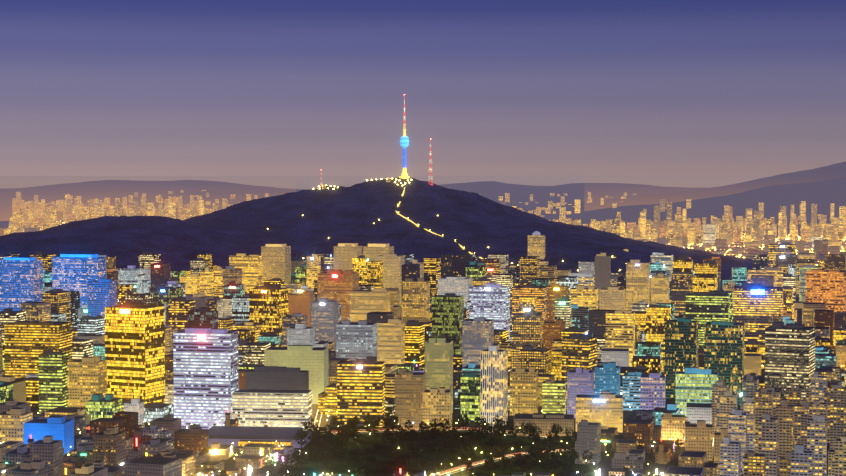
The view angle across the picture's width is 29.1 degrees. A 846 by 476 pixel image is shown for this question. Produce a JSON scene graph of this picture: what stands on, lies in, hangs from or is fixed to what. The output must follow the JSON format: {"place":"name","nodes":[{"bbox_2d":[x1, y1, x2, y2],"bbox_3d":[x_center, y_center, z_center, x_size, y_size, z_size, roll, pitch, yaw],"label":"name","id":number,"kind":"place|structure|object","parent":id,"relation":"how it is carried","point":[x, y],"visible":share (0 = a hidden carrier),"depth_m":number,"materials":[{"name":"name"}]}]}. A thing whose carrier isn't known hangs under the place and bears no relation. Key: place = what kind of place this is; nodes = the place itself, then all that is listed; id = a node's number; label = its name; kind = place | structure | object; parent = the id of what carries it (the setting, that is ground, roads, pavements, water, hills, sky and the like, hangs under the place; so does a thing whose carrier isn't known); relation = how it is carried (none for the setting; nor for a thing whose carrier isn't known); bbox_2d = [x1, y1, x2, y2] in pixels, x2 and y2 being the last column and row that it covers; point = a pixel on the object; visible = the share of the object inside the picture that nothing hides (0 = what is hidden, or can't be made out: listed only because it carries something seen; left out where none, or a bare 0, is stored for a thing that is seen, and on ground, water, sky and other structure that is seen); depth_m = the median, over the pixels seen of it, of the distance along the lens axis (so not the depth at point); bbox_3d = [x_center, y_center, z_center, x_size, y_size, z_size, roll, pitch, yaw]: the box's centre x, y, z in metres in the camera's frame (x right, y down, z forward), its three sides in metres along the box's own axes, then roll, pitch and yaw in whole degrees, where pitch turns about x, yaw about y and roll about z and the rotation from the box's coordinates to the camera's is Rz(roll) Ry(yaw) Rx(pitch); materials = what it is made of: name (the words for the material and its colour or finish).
{"place":"outdoors","nodes":[
{"label":"outdoors","id":0,"kind":"place"},
{"bbox_2d":[0,188,297,227],"bbox_3d":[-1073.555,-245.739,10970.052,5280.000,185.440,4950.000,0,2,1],"label":"mountain","id":1,"kind":"structure","parent":0,"point":[6,212],"depth_m":10404.30,"materials":[{"name":"purple"}]},
{"bbox_2d":[208,426,302,438],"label":"museum vault roof","id":2,"kind":"structure","parent":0,"point":[251,432],"depth_m":1822.15,"materials":[{"name":"silver metal"}]},
{"bbox_2d":[0,180,703,207],"bbox_3d":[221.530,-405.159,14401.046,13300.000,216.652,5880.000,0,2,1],"label":"mountain","id":3,"kind":"structure","parent":0,"point":[102,190],"depth_m":13669.94,"materials":[{"name":"purple"}]},
{"bbox_2d":[0,178,833,349],"bbox_3d":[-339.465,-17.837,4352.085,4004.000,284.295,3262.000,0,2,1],"label":"mountain","id":4,"kind":"structure","parent":0,"point":[475,223],"depth_m":4191.83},
{"bbox_2d":[399,95,409,178],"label":"observation tower","id":5,"kind":"structure","parent":4,"relation":"on","point":[404,141],"depth_m":4656.91,"materials":[{"name":"blue"}]},
{"bbox_2d":[428,139,432,184],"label":"broadcast mast","id":6,"kind":"object","parent":4,"relation":"on","point":[430,154],"visible":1,"depth_m":4618.82,"materials":[{"name":"red metal"}]},
{"bbox_2d":[396,187,483,258],"bbox_3d":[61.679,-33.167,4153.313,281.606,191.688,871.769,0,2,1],"label":"namsan fortress wall","id":7,"kind":"structure","parent":4,"relation":"on","point":[463,248],"depth_m":4235.93,"materials":[{"name":"beige"}]},
{"bbox_2d":[0,176,845,475],"bbox_3d":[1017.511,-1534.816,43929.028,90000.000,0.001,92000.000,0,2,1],"label":"ground","id":8,"kind":"structure","parent":0,"point":[310,182],"depth_m":42146.38,"materials":[{"name":"grey"}]},
{"bbox_2d":[312,404,330,430],"bbox_3d":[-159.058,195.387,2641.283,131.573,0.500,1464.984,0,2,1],"label":"sejong daero","id":9,"kind":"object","parent":8,"relation":"on","point":[321,420],"visible":0.02,"depth_m":2007.61,"materials":[{"name":"yellow"}]},
{"bbox_2d":[0,190,845,475],"bbox_3d":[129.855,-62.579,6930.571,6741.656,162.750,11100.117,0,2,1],"label":"city buildings","id":10,"kind":"structure","parent":8,"relation":"on","point":[104,356],"depth_m":2246.21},
{"bbox_2d":[0,94,845,475],"bbox_3d":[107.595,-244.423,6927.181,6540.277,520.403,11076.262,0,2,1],"label":"street lamps","id":11,"kind":"object","parent":8,"relation":"on","point":[488,246],"visible":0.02,"depth_m":3847.76,"materials":[{"name":"yellow"}]},
{"bbox_2d":[74,414,778,475],"bbox_3d":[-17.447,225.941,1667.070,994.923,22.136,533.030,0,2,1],"label":"park trees","id":12,"kind":"object","parent":8,"relation":"on","point":[349,430],"visible":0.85,"depth_m":1754.09,"materials":[{"name":"green plant"}]},
{"bbox_2d":[0,0,845,175],"label":"sky","id":13,"kind":"structure","parent":0,"point":[88,87],"materials":[{"name":"purple"}]},
{"bbox_2d":[314,427,546,438],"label":"saemunan road","id":14,"kind":"structure","parent":0,"point":[418,429],"depth_m":1907.15,"materials":[{"name":"black asphalt"}]},
{"bbox_2d":[277,427,597,475],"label":"park lawn","id":15,"kind":"structure","parent":0,"point":[382,453],"depth_m":1729.56,"materials":[{"name":"green plant"}]},
{"bbox_2d":[428,449,562,475],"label":"road","id":16,"kind":"structure","parent":0,"point":[454,468],"depth_m":1687.98,"materials":[{"name":"grey asphalt"}]},
{"bbox_2d":[439,181,682,208],"bbox_3d":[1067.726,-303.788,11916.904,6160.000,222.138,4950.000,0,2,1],"label":"mountain","id":17,"kind":"structure","parent":0,"point":[492,190],"depth_m":11330.34,"materials":[{"name":"purple"}]},
{"bbox_2d":[522,161,845,241],"bbox_3d":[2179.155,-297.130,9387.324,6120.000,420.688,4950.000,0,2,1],"label":"mountain","id":18,"kind":"structure","parent":0,"point":[823,188],"depth_m":8527.92,"materials":[{"name":"purple"}]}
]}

